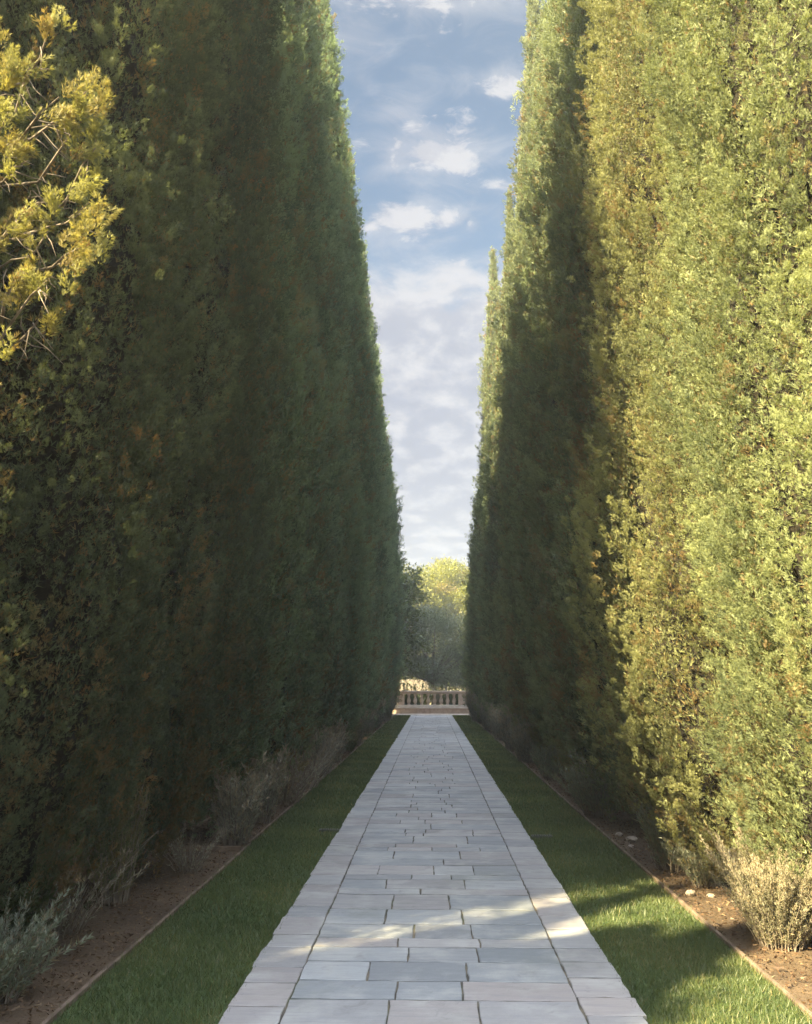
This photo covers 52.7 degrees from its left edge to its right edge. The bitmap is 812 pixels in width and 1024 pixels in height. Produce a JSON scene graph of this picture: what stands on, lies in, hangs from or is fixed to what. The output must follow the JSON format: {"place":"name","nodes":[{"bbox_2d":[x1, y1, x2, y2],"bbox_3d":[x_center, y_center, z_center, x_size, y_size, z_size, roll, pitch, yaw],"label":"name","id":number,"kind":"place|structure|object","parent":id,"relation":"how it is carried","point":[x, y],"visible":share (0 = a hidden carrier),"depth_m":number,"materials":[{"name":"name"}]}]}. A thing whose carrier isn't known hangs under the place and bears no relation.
{"place":"outdoors","nodes":[
{"label":"outdoors","id":0,"kind":"place"},
{"bbox_2d":[0,716,391,1023],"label":"planting bed","id":1,"kind":"object","parent":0,"point":[21,1016],"visible":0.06,"depth_m":5.57,"materials":[{"name":"soil"}]},
{"bbox_2d":[0,820,86,947],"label":"green shrub","id":2,"kind":"object","parent":1,"relation":"on","point":[52,891],"visible":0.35,"depth_m":5.02,"materials":[{"name":"green plant"}]},
{"bbox_2d":[0,883,95,1003],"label":"rosemary shrub","id":3,"kind":"object","parent":1,"relation":"on","point":[13,955],"visible":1,"depth_m":4.28,"materials":[{"name":"green plant"}]},
{"bbox_2d":[33,826,157,938],"bbox_3d":[-2.198,2.477,5.506,1.124,0.621,1.259,9,-14,-35],"label":"twiggy shrub","id":4,"kind":"object","parent":1,"relation":"on","point":[67,928],"visible":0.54,"depth_m":5.38,"materials":[{"name":"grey plant"}]},
{"bbox_2d":[78,765,154,906],"bbox_3d":[-2.166,2.432,6.200,0.528,0.989,0.528,-3,-12,13],"label":"wispy shrub","id":5,"kind":"object","parent":1,"relation":"on","point":[124,876],"visible":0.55,"depth_m":6.11,"materials":[{"name":"green plant"}]},
{"bbox_2d":[148,819,243,873],"bbox_3d":[-1.838,2.889,7.110,0.944,0.466,0.843,8,-14,-33],"label":"twiggy shrub","id":6,"kind":"object","parent":1,"relation":"on","point":[185,868],"visible":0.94,"depth_m":7.13,"materials":[{"name":"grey plant"}]},
{"bbox_2d":[208,750,275,845],"bbox_3d":[-1.700,2.930,8.412,0.704,0.916,0.734,7,-14,-31],"label":"lavender shrub","id":7,"kind":"object","parent":1,"relation":"on","point":[235,807],"visible":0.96,"depth_m":8.25,"materials":[{"name":"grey plant"}]},
{"bbox_2d":[237,743,291,823],"bbox_3d":[-1.762,3.164,9.762,0.808,1.007,0.774,4,-12,-17],"label":"lavender shrub","id":8,"kind":"object","parent":1,"relation":"on","point":[270,803],"visible":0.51,"depth_m":9.63,"materials":[{"name":"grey plant"}]},
{"bbox_2d":[260,740,342,805],"bbox_3d":[-1.562,3.544,11.298,1.813,0.894,1.619,-10,-16,41],"label":"twiggy shrub","id":9,"kind":"object","parent":1,"relation":"on","point":[288,797],"visible":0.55,"depth_m":11.07,"materials":[{"name":"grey plant"}]},
{"bbox_2d":[283,732,353,789],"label":"twiggy shrub","id":10,"kind":"object","parent":1,"relation":"on","point":[313,776],"visible":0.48,"depth_m":12.73,"materials":[{"name":"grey plant"}]},
{"bbox_2d":[307,718,345,775],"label":"lavender shrub","id":11,"kind":"object","parent":1,"relation":"on","point":[325,739],"visible":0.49,"depth_m":14.56,"materials":[{"name":"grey plant"}]},
{"bbox_2d":[323,718,349,762],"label":"lavender shrub","id":12,"kind":"object","parent":1,"relation":"on","point":[342,730],"visible":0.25,"depth_m":16.78,"materials":[{"name":"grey plant"}]},
{"bbox_2d":[344,736,359,752],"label":"green shrub","id":13,"kind":"object","parent":1,"relation":"on","point":[350,746],"visible":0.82,"depth_m":19.25,"materials":[{"name":"green plant"}]},
{"bbox_2d":[375,695,385,728],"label":"lavender shrub","id":14,"kind":"object","parent":1,"relation":"on","point":[380,720],"visible":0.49,"depth_m":29.08,"materials":[{"name":"green plant"}]},
{"bbox_2d":[382,685,398,721],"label":"lavender shrub","id":15,"kind":"object","parent":1,"relation":"on","point":[388,714],"visible":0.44,"depth_m":34.37,"materials":[{"name":"green plant"}]},
{"bbox_2d":[40,715,410,1023],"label":"lawn","id":16,"kind":"structure","parent":0,"point":[188,963],"depth_m":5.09,"materials":[{"name":"green plant"}]},
{"bbox_2d":[319,828,339,831],"bbox_3d":[-0.843,3.509,9.004,0.220,0.048,0.090,0,-12,2],"label":"drain grate","id":17,"kind":"object","parent":16,"relation":"on","point":[324,829],"visible":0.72,"depth_m":8.97,"materials":[{"name":"metal"}]},
{"bbox_2d":[399,680,428,694],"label":"garden wall","id":18,"kind":"structure","parent":0,"point":[411,683],"depth_m":58.71,"materials":[{"name":"beige stone"}]},
{"bbox_2d":[218,715,647,1023],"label":"path","id":19,"kind":"structure","parent":0,"point":[518,968],"depth_m":5.47,"materials":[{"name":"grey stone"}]},
{"bbox_2d":[316,0,549,573],"label":"sky","id":20,"kind":"structure","parent":0,"point":[430,86],"materials":[{"name":"blue"}]},
{"bbox_2d":[429,676,468,694],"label":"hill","id":21,"kind":"structure","parent":0,"point":[450,687],"depth_m":106.83,"materials":[{"name":"green plant"}]},
{"bbox_2d":[452,715,811,1023],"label":"lawn","id":22,"kind":"structure","parent":0,"point":[665,968],"depth_m":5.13,"materials":[{"name":"green plant"}]},
{"bbox_2d":[531,834,552,838],"bbox_3d":[1.432,3.433,8.643,0.220,0.048,0.090,0,-12,2],"label":"drain grate","id":23,"kind":"object","parent":22,"relation":"on","point":[542,835],"visible":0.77,"depth_m":8.61,"materials":[{"name":"metal"}]},
{"bbox_2d":[470,716,811,1011],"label":"planting bed","id":24,"kind":"object","parent":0,"point":[794,991],"visible":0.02,"depth_m":5.92,"materials":[{"name":"soil"}]},
{"bbox_2d":[464,683,481,721],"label":"lavender shrub","id":25,"kind":"object","parent":24,"relation":"on","point":[470,708],"visible":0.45,"depth_m":33.81,"materials":[{"name":"green plant"}]},
{"bbox_2d":[486,704,507,740],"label":"lavender shrub","id":26,"kind":"object","parent":24,"relation":"on","point":[496,730],"visible":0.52,"depth_m":23.04,"materials":[{"name":"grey plant"}]},
{"bbox_2d":[496,701,521,750],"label":"lavender shrub","id":27,"kind":"object","parent":24,"relation":"on","point":[505,719],"visible":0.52,"depth_m":19.75,"materials":[{"name":"green plant"}]},
{"bbox_2d":[504,712,536,762],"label":"lavender shrub","id":28,"kind":"object","parent":24,"relation":"on","point":[521,740],"visible":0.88,"depth_m":16.79,"materials":[{"name":"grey plant"}]},
{"bbox_2d":[539,746,626,818],"bbox_3d":[2.499,3.333,10.143,1.346,0.837,1.614,-7,-14,30],"label":"rosemary shrub","id":29,"kind":"object","parent":24,"relation":"on","point":[589,796],"visible":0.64,"depth_m":10.00,"materials":[{"name":"green plant"}]},
{"bbox_2d":[625,836,637,841],"bbox_3d":[2.335,3.384,8.472,0.101,0.071,0.131,9,-15,-38],"label":"stone","id":30,"kind":"object","parent":24,"relation":"on","point":[631,838],"visible":0.88,"depth_m":8.44,"materials":[{"name":"grey stone"}]},
{"bbox_2d":[627,799,698,871],"bbox_3d":[2.330,2.844,7.264,0.702,0.616,0.652,-3,-12,13],"label":"rosemary shrub","id":31,"kind":"object","parent":24,"relation":"on","point":[653,834],"visible":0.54,"depth_m":7.15,"materials":[{"name":"green plant"}]},
{"bbox_2d":[685,890,695,895],"bbox_3d":[2.193,2.940,6.322,0.088,0.049,0.068,8,-14,-35],"label":"stone","id":32,"kind":"object","parent":24,"relation":"on","point":[689,892],"visible":1,"depth_m":6.30,"materials":[{"name":"beige stone"}]},
{"bbox_2d":[659,837,735,888],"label":"rosemary shrub","id":33,"kind":"object","parent":24,"relation":"on","point":[693,871],"visible":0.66,"depth_m":6.58,"materials":[{"name":"green plant"}]},
{"bbox_2d":[706,893,714,897],"bbox_3d":[2.325,2.927,6.247,0.064,0.035,0.048,-4,-12,19],"label":"stone","id":34,"kind":"object","parent":24,"relation":"on","point":[710,895],"visible":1,"depth_m":6.23,"materials":[{"name":"beige stone"}]},
{"bbox_2d":[699,815,811,952],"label":"lavender shrub","id":35,"kind":"object","parent":24,"relation":"on","point":[775,914],"visible":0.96,"depth_m":5.04,"materials":[{"name":"beige plant"}]},
{"label":"ground","id":36,"kind":"structure","parent":0,"visible":0},
{"bbox_2d":[0,0,250,933],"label":"cypress tree","id":37,"kind":"object","parent":36,"relation":"on","point":[81,81],"visible":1,"depth_m":4.94,"materials":[{"name":"green plant"}]},
{"bbox_2d":[38,0,299,881],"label":"cypress tree","id":38,"kind":"object","parent":36,"relation":"on","point":[171,766],"visible":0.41,"depth_m":7.36,"materials":[{"name":"green plant"}]},
{"bbox_2d":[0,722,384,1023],"bbox_3d":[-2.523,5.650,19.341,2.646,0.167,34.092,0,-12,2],"label":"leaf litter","id":39,"kind":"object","parent":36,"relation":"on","point":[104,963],"visible":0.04,"depth_m":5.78,"materials":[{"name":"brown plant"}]},
{"bbox_2d":[40,721,387,1023],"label":"lawn edging","id":40,"kind":"object","parent":36,"relation":"on","point":[74,997],"visible":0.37,"depth_m":5.75,"materials":[{"name":"metal"}]},
{"bbox_2d":[155,0,333,836],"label":"cypress tree","id":41,"kind":"object","parent":36,"relation":"on","point":[252,686],"visible":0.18,"depth_m":9.50,"materials":[{"name":"green plant"}]},
{"bbox_2d":[216,0,351,803],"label":"cypress tree","id":42,"kind":"object","parent":36,"relation":"on","point":[311,132],"visible":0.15,"depth_m":11.88,"materials":[{"name":"green plant"}]},
{"bbox_2d":[273,0,359,774],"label":"cypress tree","id":43,"kind":"object","parent":36,"relation":"on","point":[328,304],"visible":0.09,"depth_m":14.44,"materials":[{"name":"green plant"}]},
{"bbox_2d":[291,0,372,764],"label":"cypress tree","id":44,"kind":"object","parent":36,"relation":"on","point":[336,684],"visible":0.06,"depth_m":16.36,"materials":[{"name":"green plant"}]},
{"bbox_2d":[307,0,381,759],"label":"cypress tree","id":45,"kind":"object","parent":36,"relation":"on","point":[354,644],"visible":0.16,"depth_m":18.87,"materials":[{"name":"green plant"}]},
{"bbox_2d":[332,33,393,740],"bbox_3d":[-2.165,-4.090,21.598,3.419,20.255,3.378,12,-16,-44],"label":"cypress tree","id":46,"kind":"object","parent":36,"relation":"on","point":[369,487],"visible":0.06,"depth_m":20.72,"materials":[{"name":"green plant"}]},
{"bbox_2d":[339,104,393,740],"bbox_3d":[-2.028,-3.409,24.005,3.600,19.890,3.468,-9,-15,37],"label":"cypress tree","id":47,"kind":"object","parent":36,"relation":"on","point":[374,651],"visible":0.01,"depth_m":22.41,"materials":[{"name":"green plant"}]},
{"bbox_2d":[346,143,393,726],"bbox_3d":[-2.032,-3.092,26.756,3.339,20.468,3.300,-1,-12,5],"label":"cypress tree","id":48,"kind":"object","parent":36,"relation":"on","point":[378,624],"visible":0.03,"depth_m":25.50,"materials":[{"name":"green plant"}]},
{"bbox_2d":[353,207,394,730],"bbox_3d":[-2.141,-2.189,28.523,3.600,19.338,3.468,-1,-12,5],"label":"cypress tree","id":49,"kind":"object","parent":36,"relation":"on","point":[381,555],"visible":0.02,"depth_m":27.57,"materials":[{"name":"green plant"}]},
{"bbox_2d":[357,243,394,729],"bbox_3d":[-1.871,-1.715,30.351,3.364,19.154,3.492,5,-13,-21],"label":"cypress tree","id":50,"kind":"object","parent":36,"relation":"on","point":[386,529],"visible":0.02,"depth_m":29.93,"materials":[{"name":"green plant"}]},
{"bbox_2d":[362,240,400,712],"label":"cypress tree","id":51,"kind":"object","parent":36,"relation":"on","point":[386,674],"visible":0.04,"depth_m":31.71,"materials":[{"name":"green plant"}]},
{"bbox_2d":[373,333,397,714],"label":"cypress tree","id":52,"kind":"object","parent":36,"relation":"on","point":[393,580],"depth_m":34.08,"materials":[{"name":"green plant"}]},
{"bbox_2d":[371,312,406,703],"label":"cypress tree","id":53,"kind":"object","parent":36,"relation":"on","point":[396,637],"visible":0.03,"depth_m":35.75,"materials":[{"name":"green plant"}]},
{"bbox_2d":[378,360,406,705],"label":"cypress tree","id":54,"kind":"object","parent":36,"relation":"on","point":[401,651],"depth_m":38.05,"materials":[{"name":"green plant"}]},
{"bbox_2d":[375,344,415,707],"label":"cypress tree","id":55,"kind":"object","parent":36,"relation":"on","point":[401,566],"visible":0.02,"depth_m":40.62,"materials":[{"name":"green plant"}]},
{"bbox_2d":[396,682,419,704],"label":"green shrub","id":56,"kind":"object","parent":36,"relation":"on","point":[411,696],"visible":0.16,"depth_m":43.53,"materials":[{"name":"green plant"}]},
{"bbox_2d":[398,558,440,683],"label":"bushy tree","id":57,"kind":"object","parent":36,"relation":"on","point":[408,582],"visible":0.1,"depth_m":49.18,"materials":[{"name":"green plant"}]},
{"bbox_2d":[407,682,433,704],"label":"green shrub","id":58,"kind":"object","parent":36,"relation":"on","point":[424,698],"visible":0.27,"depth_m":43.63,"materials":[{"name":"green plant"}]},
{"bbox_2d":[399,564,449,679],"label":"golden tree","id":59,"kind":"object","parent":36,"relation":"on","point":[432,600],"visible":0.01,"depth_m":74.47,"materials":[{"name":"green plant"}]},
{"bbox_2d":[393,691,469,713],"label":"balustrade","id":60,"kind":"object","parent":36,"relation":"on","point":[428,708],"visible":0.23,"depth_m":41.91,"materials":[{"name":"stone"}]},
{"bbox_2d":[391,714,471,715],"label":"step","id":61,"kind":"object","parent":36,"relation":"on","point":[429,714],"visible":0.3,"depth_m":40.42,"materials":[{"name":"stone"}]},
{"bbox_2d":[400,603,466,704],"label":"olive tree","id":62,"kind":"object","parent":36,"relation":"on","point":[439,674],"visible":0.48,"depth_m":50.82,"materials":[{"name":"green plant"}]},
{"bbox_2d":[431,686,444,704],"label":"wispy shrub","id":63,"kind":"object","parent":36,"relation":"on","point":[437,698],"visible":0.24,"depth_m":43.63,"materials":[{"name":"green plant"}]},
{"bbox_2d":[408,554,470,690],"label":"golden tree","id":64,"kind":"object","parent":36,"relation":"on","point":[447,579],"visible":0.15,"depth_m":79.29,"materials":[{"name":"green plant"}]},
{"bbox_2d":[417,556,467,606],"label":"round tree","id":65,"kind":"object","parent":36,"relation":"on","point":[436,565],"visible":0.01,"depth_m":117.02,"materials":[{"name":"green plant"}]},
{"bbox_2d":[434,684,465,704],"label":"green shrub","id":66,"kind":"object","parent":36,"relation":"on","point":[444,699],"visible":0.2,"depth_m":43.62,"materials":[{"name":"green plant"}]},
{"bbox_2d":[444,683,466,704],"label":"green shrub","id":67,"kind":"object","parent":36,"relation":"on","point":[450,685],"visible":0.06,"depth_m":43.52,"materials":[{"name":"green plant"}]},
{"bbox_2d":[444,577,469,662],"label":"golden tree","id":68,"kind":"object","parent":36,"relation":"on","point":[461,595],"visible":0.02,"depth_m":76.61,"materials":[{"name":"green plant"}]},
{"bbox_2d":[456,520,475,705],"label":"cypress tree","id":69,"kind":"object","parent":36,"relation":"on","point":[468,575],"visible":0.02,"depth_m":39.33,"materials":[{"name":"green plant"}]},
{"bbox_2d":[459,483,478,703],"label":"cypress tree","id":70,"kind":"object","parent":36,"relation":"on","point":[467,623],"depth_m":36.97,"materials":[{"name":"green plant"}]},
{"bbox_2d":[462,498,478,696],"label":"cypress tree","id":71,"kind":"object","parent":36,"relation":"on","point":[472,635],"visible":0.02,"depth_m":35.15,"materials":[{"name":"green plant"}]},
{"bbox_2d":[466,246,500,722],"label":"cypress tree","id":72,"kind":"object","parent":36,"relation":"on","point":[487,371],"visible":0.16,"depth_m":34.75,"materials":[{"name":"green plant"}]},
{"bbox_2d":[470,351,496,720],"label":"cypress tree","id":73,"kind":"object","parent":36,"relation":"on","point":[483,585],"visible":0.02,"depth_m":27.82,"materials":[{"name":"green plant"}]},
{"bbox_2d":[471,331,498,709],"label":"cypress tree","id":74,"kind":"object","parent":36,"relation":"on","point":[480,515],"visible":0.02,"depth_m":30.35,"materials":[{"name":"green plant"}]},
{"bbox_2d":[474,184,515,713],"bbox_3d":[3.607,-2.242,26.829,2.872,18.809,2.838,0,-12,-1],"label":"cypress tree","id":75,"kind":"object","parent":36,"relation":"on","point":[491,534],"visible":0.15,"depth_m":26.35,"materials":[{"name":"green plant"}]},
{"bbox_2d":[484,248,538,745],"bbox_3d":[3.520,-1.927,22.992,2.872,16.596,2.838,-7,-13,29],"label":"cypress tree","id":76,"kind":"object","parent":36,"relation":"on","point":[501,640],"visible":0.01,"depth_m":22.23,"materials":[{"name":"green plant"}]},
{"bbox_2d":[484,0,543,751],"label":"cypress tree","id":77,"kind":"object","parent":36,"relation":"on","point":[533,11],"visible":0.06,"depth_m":21.17,"materials":[{"name":"green plant"}]},
{"bbox_2d":[491,7,573,764],"bbox_3d":[3.239,-3.545,18.025,2.988,17.700,3.025,10,-16,-41],"label":"cypress tree","id":78,"kind":"object","parent":36,"relation":"on","point":[528,712],"visible":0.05,"depth_m":17.61,"materials":[{"name":"green plant"}]},
{"bbox_2d":[492,0,576,774],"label":"cypress tree","id":79,"kind":"object","parent":36,"relation":"on","point":[529,511],"visible":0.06,"depth_m":15.10,"materials":[{"name":"green plant"}]},
{"bbox_2d":[500,0,614,790],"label":"cypress tree","id":80,"kind":"object","parent":36,"relation":"on","point":[542,399],"visible":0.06,"depth_m":12.86,"materials":[{"name":"green plant"}]},
{"bbox_2d":[522,0,691,823],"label":"cypress tree","id":81,"kind":"object","parent":36,"relation":"on","point":[571,14],"visible":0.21,"depth_m":10.16,"materials":[{"name":"green plant"}]},
{"bbox_2d":[478,723,811,1020],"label":"lawn edging","id":82,"kind":"object","parent":36,"relation":"on","point":[732,945],"visible":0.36,"depth_m":5.58,"materials":[{"name":"metal"}]},
{"bbox_2d":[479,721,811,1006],"bbox_3d":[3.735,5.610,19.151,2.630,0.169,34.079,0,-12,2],"label":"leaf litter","id":83,"kind":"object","parent":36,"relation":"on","point":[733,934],"visible":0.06,"depth_m":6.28,"materials":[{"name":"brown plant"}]},
{"bbox_2d":[550,0,810,880],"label":"cypress tree","id":84,"kind":"object","parent":36,"relation":"on","point":[669,615],"visible":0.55,"depth_m":7.22,"materials":[{"name":"green plant"}]},
{"bbox_2d":[622,0,811,907],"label":"cypress tree","id":85,"kind":"object","parent":36,"relation":"on","point":[759,77],"visible":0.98,"depth_m":5.41,"materials":[{"name":"green plant"}]}
]}

